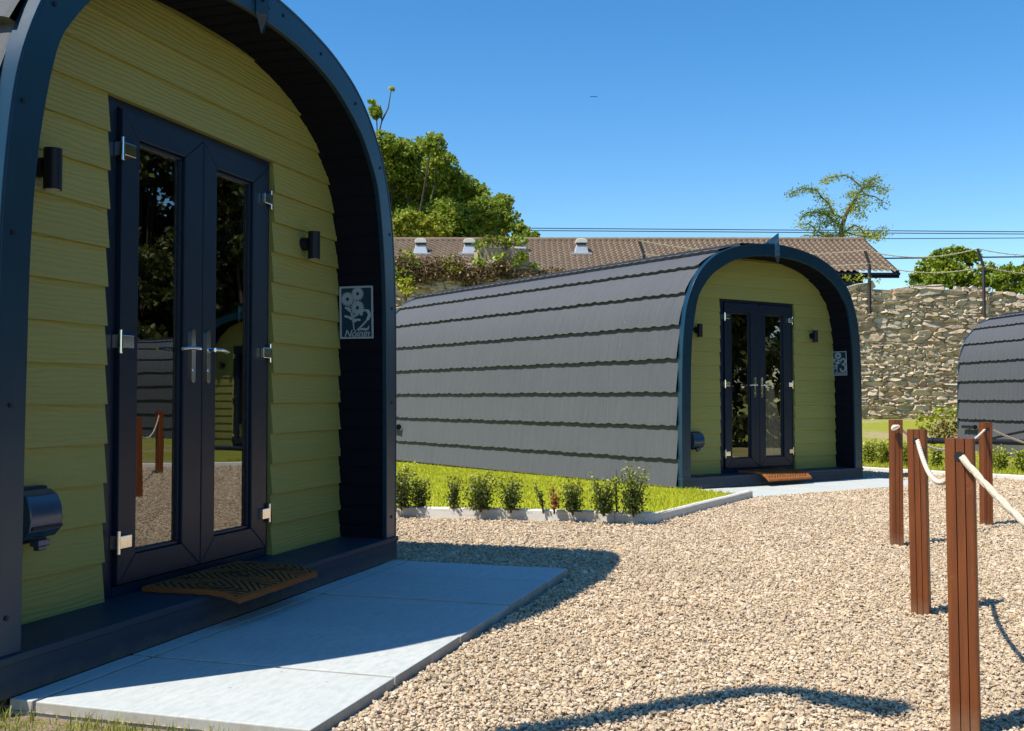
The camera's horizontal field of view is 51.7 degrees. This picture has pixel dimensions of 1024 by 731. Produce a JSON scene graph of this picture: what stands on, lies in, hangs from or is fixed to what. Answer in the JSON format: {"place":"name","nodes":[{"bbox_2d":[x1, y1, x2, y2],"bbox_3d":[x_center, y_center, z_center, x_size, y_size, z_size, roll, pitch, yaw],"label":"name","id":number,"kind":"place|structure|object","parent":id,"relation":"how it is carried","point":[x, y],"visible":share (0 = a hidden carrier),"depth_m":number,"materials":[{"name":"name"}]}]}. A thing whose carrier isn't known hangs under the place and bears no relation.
{"place":"outdoors","nodes":[
{"label":"outdoors","id":0,"kind":"place"},
{"bbox_2d":[0,701,307,730],"bbox_3d":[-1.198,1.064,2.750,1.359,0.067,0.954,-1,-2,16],"label":"grass","id":1,"kind":"structure","parent":0,"point":[94,726],"depth_m":3.20,"materials":[{"name":"green plant"}]},
{"bbox_2d":[10,560,567,730],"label":"patio","id":2,"kind":"structure","parent":0,"point":[326,657],"depth_m":3.94,"materials":[{"name":"grey concrete"}]},
{"bbox_2d":[396,461,735,512],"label":"lawn","id":3,"kind":"structure","parent":0,"point":[530,502],"depth_m":10.78,"materials":[{"name":"green plant"}]},
{"bbox_2d":[396,457,426,510],"bbox_3d":[-0.934,1.005,8.969,0.422,0.451,0.346,0,-2,0],"label":"shrub","id":4,"kind":"object","parent":3,"relation":"on","point":[403,492],"visible":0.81,"depth_m":8.96,"materials":[{"name":"green plant"}]},
{"bbox_2d":[406,473,434,507],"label":"shrub","id":5,"kind":"object","parent":3,"relation":"on","point":[420,498],"visible":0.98,"depth_m":9.02,"materials":[{"name":"green plant"}]},
{"bbox_2d":[443,474,464,507],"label":"shrub","id":6,"kind":"object","parent":3,"relation":"on","point":[452,496],"visible":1,"depth_m":8.92,"materials":[{"name":"green plant"}]},
{"bbox_2d":[458,467,504,511],"bbox_3d":[-0.262,1.033,8.812,0.338,0.384,0.344,-2,-3,45],"label":"shrub","id":7,"kind":"object","parent":3,"relation":"on","point":[480,495],"visible":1,"depth_m":8.79,"materials":[{"name":"green plant"}]},
{"bbox_2d":[494,474,528,512],"bbox_3d":[-0.015,1.060,8.786,0.240,0.327,0.290,-1,-2,22],"label":"shrub","id":8,"kind":"object","parent":3,"relation":"on","point":[510,502],"visible":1,"depth_m":8.76,"materials":[{"name":"green plant"}]},
{"bbox_2d":[531,482,544,513],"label":"shrub","id":9,"kind":"object","parent":3,"relation":"on","point":[540,496],"visible":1,"depth_m":8.71,"materials":[{"name":"green plant"}]},
{"bbox_2d":[548,483,559,513],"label":"shrub","id":10,"kind":"object","parent":3,"relation":"on","point":[554,501],"visible":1,"depth_m":8.66,"materials":[{"name":"brown plant"}]},
{"bbox_2d":[555,478,586,514],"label":"shrub","id":11,"kind":"object","parent":3,"relation":"on","point":[573,504],"visible":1,"depth_m":8.59,"materials":[{"name":"green plant"}]},
{"bbox_2d":[586,471,621,515],"bbox_3d":[0.741,1.032,8.528,0.290,0.364,0.296,0,-2,0],"label":"shrub","id":12,"kind":"object","parent":3,"relation":"on","point":[603,505],"visible":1,"depth_m":8.49,"materials":[{"name":"green plant"}]},
{"bbox_2d":[612,469,618,511],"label":"shrub","id":13,"kind":"object","parent":3,"relation":"on","point":[615,499],"visible":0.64,"depth_m":8.62,"materials":[{"name":"green plant"}]},
{"bbox_2d":[396,233,863,488],"bbox_3d":[1.123,0.075,15.595,3.340,3.155,7.192,1,-2,-35],"label":"camping pod","id":14,"kind":"object","parent":3,"relation":"on","point":[668,367],"visible":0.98,"depth_m":13.41,"materials":[{"name":"tile"}]},
{"bbox_2d":[722,302,759,468],"bbox_3d":[2.775,0.241,12.785,0.615,1.988,0.120,1,-2,-35],"label":"door","id":15,"kind":"structure","parent":14,"relation":"in","point":[751,310],"depth_m":12.86,"materials":[{"name":"plastic"}]},
{"bbox_2d":[766,383,779,454],"bbox_3d":[3.235,0.661,13.152,0.300,0.890,0.020,1,-2,-35],"label":"curtain","id":16,"kind":"object","parent":14,"relation":"hanging from","point":[772,431],"visible":0.98,"depth_m":13.15,"materials":[{"name":"fabric"}]},
{"bbox_2d":[738,468,811,481],"bbox_3d":[3.156,1.310,12.694,0.771,0.110,0.472,1,-2,-35],"label":"doormat","id":17,"kind":"object","parent":14,"relation":"on","point":[777,474],"visible":1,"depth_m":12.57,"materials":[{"name":"brown wicker"}]},
{"bbox_2d":[759,305,793,466],"bbox_3d":[3.280,0.252,13.137,0.603,1.988,0.121,1,-2,-35],"label":"door","id":18,"kind":"structure","parent":14,"relation":"in","point":[784,458],"depth_m":13.21,"materials":[{"name":"plastic"}]},
{"bbox_2d":[832,351,846,375],"bbox_3d":[4.242,-0.027,13.691,0.010,0.312,0.218,-2,0,-35],"label":"name plaque","id":19,"kind":"object","parent":14,"relation":"attached to","point":[840,362],"visible":1,"depth_m":13.69,"materials":[{"name":"metal"}]},
{"bbox_2d":[613,459,656,516],"bbox_3d":[0.992,0.984,8.486,0.361,0.458,0.305,0,-2,0],"label":"shrub","id":20,"kind":"object","parent":3,"relation":"on","point":[633,498],"visible":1,"depth_m":8.45,"materials":[{"name":"green plant"}]},
{"bbox_2d":[281,0,1023,294],"label":"sky","id":21,"kind":"structure","parent":0,"point":[703,114],"materials":[{"name":"blue"}]},
{"bbox_2d":[532,230,1008,233],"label":"power line","id":22,"kind":"object","parent":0,"point":[767,232],"visible":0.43,"depth_m":64.77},
{"bbox_2d":[532,228,1023,231],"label":"power line","id":23,"kind":"object","parent":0,"point":[767,229],"visible":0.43,"depth_m":64.27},
{"bbox_2d":[702,478,932,497],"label":"patio","id":24,"kind":"structure","parent":0,"point":[814,487],"depth_m":12.16,"materials":[{"name":"grey concrete"}]},
{"bbox_2d":[862,419,956,450],"bbox_3d":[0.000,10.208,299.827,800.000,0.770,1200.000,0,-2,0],"label":"ground","id":25,"kind":"structure","parent":0,"point":[877,429],"depth_m":25.31,"materials":[{"name":"plant"}]},
{"bbox_2d":[0,0,398,712],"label":"camping pod","id":26,"kind":"object","parent":25,"relation":"on","point":[196,228],"visible":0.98,"depth_m":4.90,"materials":[{"name":"green wood"}]},
{"bbox_2d":[109,109,203,584],"bbox_3d":[-1.550,-0.075,4.674,0.120,1.988,0.615,-1,-2,17],"label":"door","id":27,"kind":"structure","parent":26,"relation":"in","point":[130,562],"depth_m":4.72,"materials":[{"name":"plastic"}]},
{"bbox_2d":[142,560,316,603],"bbox_3d":[-1.244,0.974,4.790,0.462,0.056,0.753,-1,-2,17],"label":"doormat","id":28,"kind":"object","parent":26,"relation":"on","point":[239,582],"visible":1,"depth_m":4.68,"materials":[{"name":"brown wicker"}]},
{"bbox_2d":[200,142,272,563],"bbox_3d":[-1.368,-0.057,5.262,0.121,1.988,0.603,-1,-2,17],"label":"door","id":29,"kind":"structure","parent":26,"relation":"in","point":[215,544],"depth_m":5.38,"materials":[{"name":"plastic"}]},
{"bbox_2d":[339,286,373,338],"bbox_3d":[-0.924,-0.316,6.287,0.218,0.312,0.010,-1,1,17],"label":"name plaque","id":30,"kind":"object","parent":26,"relation":"attached to","point":[356,310],"visible":1,"depth_m":6.29,"materials":[{"name":"metal"}]},
{"bbox_2d":[391,208,453,236],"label":"tree","id":31,"kind":"object","parent":25,"relation":"on","point":[410,219],"visible":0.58,"depth_m":48.06,"materials":[{"name":"green plant"}]},
{"bbox_2d":[367,86,540,236],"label":"tree","id":32,"kind":"object","parent":25,"relation":"on","point":[415,182],"visible":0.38,"depth_m":53.29,"materials":[{"name":"green plant"}]},
{"bbox_2d":[3,470,1023,730],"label":"gravel","id":33,"kind":"structure","parent":25,"relation":"on","point":[379,699],"depth_m":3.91,"materials":[{"name":"beige gravel"}]},
{"bbox_2d":[889,420,903,546],"bbox_3d":[2.638,0.873,7.263,0.080,1.000,0.081,0,-2,9],"label":"rope post","id":34,"kind":"object","parent":33,"relation":"on","point":[896,523],"visible":0.75,"depth_m":7.23,"materials":[{"name":"red wood"}]},
{"bbox_2d":[891,425,985,450],"bbox_3d":[3.200,0.529,7.822,0.055,0.214,1.765,-2,-2,44],"label":"rope","id":35,"kind":"object","parent":34,"relation":"attached to","point":[894,427],"visible":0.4,"depth_m":7.64,"materials":[{"name":"beige fabric"}]},
{"bbox_2d":[907,429,930,616],"bbox_3d":[1.885,0.796,4.893,0.080,1.000,0.081,-2,-2,29],"label":"rope post","id":36,"kind":"object","parent":33,"relation":"on","point":[919,541],"visible":0.69,"depth_m":4.86,"materials":[{"name":"red wood"}]},
{"bbox_2d":[945,438,980,730],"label":"rope post","id":37,"kind":"object","parent":33,"relation":"on","point":[963,606],"visible":1,"depth_m":3.09,"materials":[{"name":"red wood"}]},
{"bbox_2d":[915,439,945,485],"bbox_3d":[1.611,0.369,4.020,0.022,0.162,1.775,-1,-2,17],"label":"rope","id":38,"kind":"object","parent":37,"relation":"attached to","point":[933,478],"visible":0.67,"depth_m":4.39,"materials":[{"name":"beige fabric"}]},
{"bbox_2d":[959,455,1023,527],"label":"rope","id":39,"kind":"object","parent":37,"relation":"attached to","point":[991,490],"visible":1,"depth_m":3.02,"materials":[{"name":"beige fabric"}]},
{"bbox_2d":[979,422,992,524],"bbox_3d":[3.803,0.957,8.486,0.080,1.000,0.081,0,-1,1],"label":"rope post","id":40,"kind":"object","parent":33,"relation":"on","point":[986,472],"visible":0.59,"depth_m":8.45,"materials":[{"name":"red wood"}]},
{"bbox_2d":[992,429,1023,442],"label":"rope","id":41,"kind":"object","parent":40,"relation":"attached to","point":[1004,435],"visible":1,"depth_m":8.66,"materials":[{"name":"beige fabric"}]},
{"bbox_2d":[992,430,1023,439],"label":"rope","id":42,"kind":"object","parent":40,"relation":"attached to","point":[1007,434],"visible":0.65,"depth_m":18.15,"materials":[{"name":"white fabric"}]},
{"bbox_2d":[396,506,651,523],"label":"kerb","id":43,"kind":"structure","parent":25,"relation":"on","point":[589,516],"depth_m":8.78,"materials":[{"name":"concrete"}]},
{"bbox_2d":[394,237,899,285],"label":"house","id":44,"kind":"structure","parent":25,"relation":"on","point":[568,253],"depth_m":42.76,"materials":[{"name":"brown tile"}]},
{"bbox_2d":[652,490,752,523],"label":"kerb","id":45,"kind":"structure","parent":25,"relation":"on","point":[667,514],"depth_m":9.54,"materials":[{"name":"concrete"}]},
{"bbox_2d":[395,260,1023,418],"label":"stone wall","id":46,"kind":"structure","parent":25,"relation":"on","point":[912,339],"depth_m":30.02,"materials":[{"name":"grey stone"}]},
{"bbox_2d":[395,263,414,290],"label":"creeper","id":47,"kind":"object","parent":46,"relation":"attached to","point":[401,277],"visible":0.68,"depth_m":26.78,"materials":[{"name":"green plant"}]},
{"bbox_2d":[396,275,417,301],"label":"wall plant","id":48,"kind":"object","parent":46,"relation":"attached to","point":[406,292],"depth_m":26.20,"materials":[{"name":"green plant"}]},
{"bbox_2d":[401,247,419,267],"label":"creeper","id":49,"kind":"object","parent":46,"relation":"attached to","point":[410,253],"visible":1,"depth_m":26.86,"materials":[{"name":"green plant"}]},
{"bbox_2d":[439,253,462,274],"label":"creeper","id":50,"kind":"object","parent":46,"relation":"attached to","point":[452,268],"visible":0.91,"depth_m":27.05,"materials":[{"name":"green plant"}]},
{"bbox_2d":[395,249,566,289],"bbox_3d":[-0.961,-2.412,27.495,5.433,1.110,1.277,0,-2,-10],"label":"dead ivy","id":51,"kind":"object","parent":46,"relation":"on","point":[439,269],"visible":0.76,"depth_m":27.19,"materials":[{"name":"brown plant"}]},
{"bbox_2d":[474,247,529,276],"bbox_3d":[-0.285,-2.674,28.090,1.359,0.770,0.950,0,-2,-12],"label":"masonry stub","id":52,"kind":"object","parent":46,"relation":"on","point":[488,252],"visible":0.46,"depth_m":27.65,"materials":[{"name":"grey stone"}]},
{"bbox_2d":[479,232,525,249],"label":"dead ivy","id":53,"kind":"object","parent":52,"relation":"on","point":[480,235],"visible":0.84,"depth_m":27.59,"materials":[{"name":"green plant"}]},
{"bbox_2d":[471,233,539,269],"bbox_3d":[-0.174,-2.945,27.597,1.866,1.022,0.638,0,-2,-5],"label":"ivy","id":54,"kind":"object","parent":52,"relation":"on","point":[517,242],"visible":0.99,"depth_m":27.60,"materials":[{"name":"green plant"}]},
{"bbox_2d":[638,241,645,258],"bbox_3d":[3.484,-2.814,28.307,0.216,1.078,0.078,0,-2,-12],"label":"fence bracket","id":55,"kind":"object","parent":46,"relation":"attached to","point":[642,249],"visible":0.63,"depth_m":28.34,"materials":[{"name":"metal"}]},
{"bbox_2d":[842,273,880,290],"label":"wall plant","id":56,"kind":"object","parent":46,"relation":"on","point":[846,277],"depth_m":29.73,"materials":[{"name":"green plant"}]},
{"bbox_2d":[864,251,871,313],"bbox_3d":[9.990,-2.349,29.677,0.222,1.794,0.078,0,-2,-12],"label":"fence bracket","id":57,"kind":"object","parent":46,"relation":"attached to","point":[869,282],"visible":1,"depth_m":29.68,"materials":[{"name":"metal"}]},
{"bbox_2d":[641,241,864,253],"bbox_3d":[6.668,-3.180,29.028,6.652,0.302,0.028,0,-2,-12],"label":"barbed wire","id":58,"kind":"object","parent":57,"relation":"attached to","point":[698,248],"visible":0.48,"depth_m":28.66,"materials":[{"name":"grey metal"}]},
{"bbox_2d":[644,253,869,266],"bbox_3d":[6.789,-2.831,29.043,6.658,0.310,0.028,0,-2,-12],"label":"barbed wire","id":59,"kind":"object","parent":57,"relation":"attached to","point":[831,265],"visible":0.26,"depth_m":29.56,"materials":[{"name":"grey metal"}]},
{"bbox_2d":[870,263,980,273],"bbox_3d":[11.818,-2.743,30.110,3.635,0.270,0.028,0,-2,-12],"label":"barbed wire","id":60,"kind":"object","parent":57,"relation":"attached to","point":[923,271],"visible":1,"depth_m":30.07,"materials":[{"name":"grey metal"}]},
{"bbox_2d":[976,249,985,316],"bbox_3d":[13.512,-2.391,30.427,0.279,1.986,0.078,0,-2,-12],"label":"fence bracket","id":61,"kind":"object","parent":46,"relation":"attached to","point":[983,287],"visible":1,"depth_m":30.46,"materials":[{"name":"metal"}]},
{"bbox_2d":[865,248,977,257],"bbox_3d":[11.669,-3.217,30.093,3.580,0.356,0.028,0,-2,-12],"label":"barbed wire","id":62,"kind":"object","parent":61,"relation":"attached to","point":[921,257],"visible":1,"depth_m":30.07,"materials":[{"name":"grey metal"}]},
{"bbox_2d":[784,169,894,243],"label":"tree","id":63,"kind":"object","parent":25,"relation":"on","point":[841,227],"visible":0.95,"depth_m":52.19,"materials":[{"name":"green leaf"},{"name":"bark"}]},
{"bbox_2d":[915,404,956,432],"bbox_3d":[10.052,1.217,24.474,1.463,0.818,0.700,0,-2,0],"label":"bush","id":64,"kind":"object","parent":25,"relation":"on","point":[931,418],"visible":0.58,"depth_m":24.47,"materials":[{"name":"green plant"}]},
{"bbox_2d":[924,415,956,438],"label":"bush","id":65,"kind":"object","parent":25,"relation":"on","point":[949,434],"visible":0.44,"depth_m":23.14,"materials":[{"name":"green plant"}]},
{"bbox_2d":[863,467,1023,479],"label":"kerb","id":66,"kind":"structure","parent":25,"relation":"on","point":[1002,476],"depth_m":14.27,"materials":[{"name":"concrete"}]},
{"bbox_2d":[904,244,1009,294],"bbox_3d":[14.379,-1.096,34.563,3.051,5.886,2.322,0,-2,0],"label":"tree","id":67,"kind":"object","parent":25,"relation":"on","point":[969,278],"visible":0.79,"depth_m":34.42,"materials":[{"name":"green plant"}]},
{"bbox_2d":[957,311,1023,456],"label":"camping pod","id":68,"kind":"object","parent":25,"relation":"on","point":[990,381],"visible":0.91,"depth_m":20.26,"materials":[{"name":"grey metal"}]},
{"bbox_2d":[994,261,1023,294],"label":"tree","id":69,"kind":"object","parent":25,"relation":"on","point":[1015,286],"visible":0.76,"depth_m":34.07,"materials":[{"name":"green plant"}]},
{"bbox_2d":[876,238,1000,238],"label":"power line","id":70,"kind":"object","parent":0,"point":[942,238],"visible":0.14,"depth_m":66.26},
{"bbox_2d":[862,444,1023,474],"bbox_3d":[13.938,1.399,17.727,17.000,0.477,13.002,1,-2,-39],"label":"lawn","id":71,"kind":"structure","parent":0,"point":[976,452],"depth_m":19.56,"materials":[{"name":"plant"}]},
{"bbox_2d":[862,439,879,463],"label":"shrub","id":72,"kind":"object","parent":71,"relation":"on","point":[869,456],"visible":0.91,"depth_m":16.35,"materials":[{"name":"green plant"}]},
{"bbox_2d":[875,438,888,463],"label":"shrub","id":73,"kind":"object","parent":71,"relation":"on","point":[883,454],"visible":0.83,"depth_m":16.19,"materials":[{"name":"green plant"}]},
{"bbox_2d":[903,441,907,465],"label":"shrub","id":74,"kind":"object","parent":71,"relation":"on","point":[905,458],"visible":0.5,"depth_m":15.84,"materials":[{"name":"green plant"}]},
{"bbox_2d":[929,444,944,466],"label":"shrub","id":75,"kind":"object","parent":71,"relation":"on","point":[936,457],"visible":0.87,"depth_m":15.53,"materials":[{"name":"green plant"}]},
{"bbox_2d":[927,438,1023,444],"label":"drain pipe","id":76,"kind":"object","parent":71,"relation":"on","point":[994,441],"visible":0.56,"depth_m":18.75,"materials":[{"name":"black metal"}]},
{"bbox_2d":[992,444,1013,470],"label":"shrub","id":77,"kind":"object","parent":71,"relation":"on","point":[999,460],"visible":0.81,"depth_m":14.63,"materials":[{"name":"green plant"}]},
{"bbox_2d":[1011,446,1023,470],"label":"shrub","id":78,"kind":"object","parent":71,"relation":"on","point":[1019,464],"visible":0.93,"depth_m":14.39,"materials":[{"name":"green plant"}]},
{"bbox_2d":[886,256,1023,258],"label":"power line","id":79,"kind":"object","parent":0,"point":[953,257],"visible":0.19,"depth_m":52.17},
{"bbox_3d":[17.280,-2.397,31.229,0.298,2.227,0.078,0,-2,-12],"label":"fence bracket","id":80,"kind":"object","parent":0,"visible":0},
{"bbox_2d":[978,248,1023,255],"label":"barbed wire","id":81,"kind":"object","parent":80,"relation":"attached to","point":[999,252],"visible":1,"depth_m":30.60,"materials":[{"name":"grey metal"}]},
{"bbox_2d":[984,266,1023,273],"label":"barbed wire","id":82,"kind":"object","parent":80,"relation":"attached to","point":[1003,270],"visible":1,"depth_m":30.61,"materials":[{"name":"grey metal"}]}
]}

